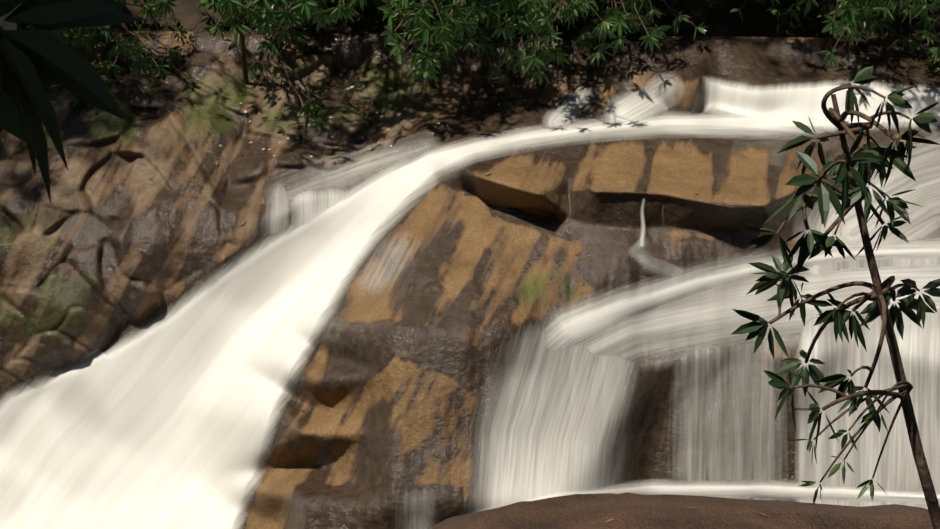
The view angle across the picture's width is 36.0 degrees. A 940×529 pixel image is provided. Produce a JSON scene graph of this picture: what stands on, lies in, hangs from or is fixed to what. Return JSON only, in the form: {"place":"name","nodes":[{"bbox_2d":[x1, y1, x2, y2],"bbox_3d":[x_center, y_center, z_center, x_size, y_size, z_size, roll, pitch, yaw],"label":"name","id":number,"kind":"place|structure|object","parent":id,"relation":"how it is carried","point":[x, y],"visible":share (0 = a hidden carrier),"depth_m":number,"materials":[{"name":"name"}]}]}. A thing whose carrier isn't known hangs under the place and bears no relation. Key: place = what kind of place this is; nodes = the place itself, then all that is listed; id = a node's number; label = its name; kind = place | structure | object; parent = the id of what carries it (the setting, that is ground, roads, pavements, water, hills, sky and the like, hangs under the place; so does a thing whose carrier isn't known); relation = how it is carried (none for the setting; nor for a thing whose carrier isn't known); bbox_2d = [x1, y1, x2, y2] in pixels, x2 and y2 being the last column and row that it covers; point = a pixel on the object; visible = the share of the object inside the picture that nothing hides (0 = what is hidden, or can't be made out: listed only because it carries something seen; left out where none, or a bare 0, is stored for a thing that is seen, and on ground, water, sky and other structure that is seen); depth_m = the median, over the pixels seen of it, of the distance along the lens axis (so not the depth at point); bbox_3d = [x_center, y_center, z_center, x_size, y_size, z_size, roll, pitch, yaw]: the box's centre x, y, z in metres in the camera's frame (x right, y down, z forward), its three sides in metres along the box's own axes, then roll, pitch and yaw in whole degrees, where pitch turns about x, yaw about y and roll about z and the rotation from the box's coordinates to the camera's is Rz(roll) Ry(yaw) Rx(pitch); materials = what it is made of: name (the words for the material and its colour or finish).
{"place":"outdoors","nodes":[
{"label":"outdoors","id":0,"kind":"place"},
{"bbox_2d":[0,30,939,528],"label":"rock face","id":1,"kind":"object","parent":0,"point":[108,248],"visible":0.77,"depth_m":12.64},
{"bbox_2d":[219,94,499,156],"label":"fallen leaves","id":2,"kind":"object","parent":1,"relation":"on","point":[336,140],"visible":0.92,"depth_m":13.69,"materials":[{"name":"beige plant"}]},
{"bbox_2d":[55,161,777,522],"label":"fallen leaves","id":3,"kind":"object","parent":1,"relation":"on","point":[407,237],"visible":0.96,"depth_m":12.20,"materials":[{"name":"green plant"}]},
{"bbox_2d":[0,73,939,528],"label":"water","id":4,"kind":"structure","parent":1,"relation":"on","point":[168,421],"depth_m":12.53,"materials":[{"name":"white liquid"}]},
{"bbox_2d":[640,199,664,245],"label":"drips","id":5,"kind":"object","parent":4,"relation":"on","point":[642,223],"visible":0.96,"depth_m":11.90,"materials":[{"name":"liquid"}]},
{"bbox_2d":[1,0,939,528],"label":"branches","id":6,"kind":"object","parent":1,"relation":"on","point":[459,30],"depth_m":13.17,"materials":[{"name":"green plant"}]},
{"bbox_2d":[0,0,939,453],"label":"leaves","id":7,"kind":"object","parent":6,"relation":"attached to","point":[50,56],"visible":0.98,"depth_m":4.05,"materials":[{"name":"green plant"}]},
{"bbox_2d":[17,0,939,38],"bbox_3d":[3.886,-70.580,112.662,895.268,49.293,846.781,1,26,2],"label":"foliage","id":8,"kind":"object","parent":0,"point":[758,20],"depth_m":15.15,"materials":[{"name":"green plant"}]},
{"bbox_2d":[431,492,932,528],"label":"boulder","id":9,"kind":"object","parent":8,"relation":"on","point":[627,510],"visible":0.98,"depth_m":6.03,"materials":[{"name":"brown stone"}]}
]}

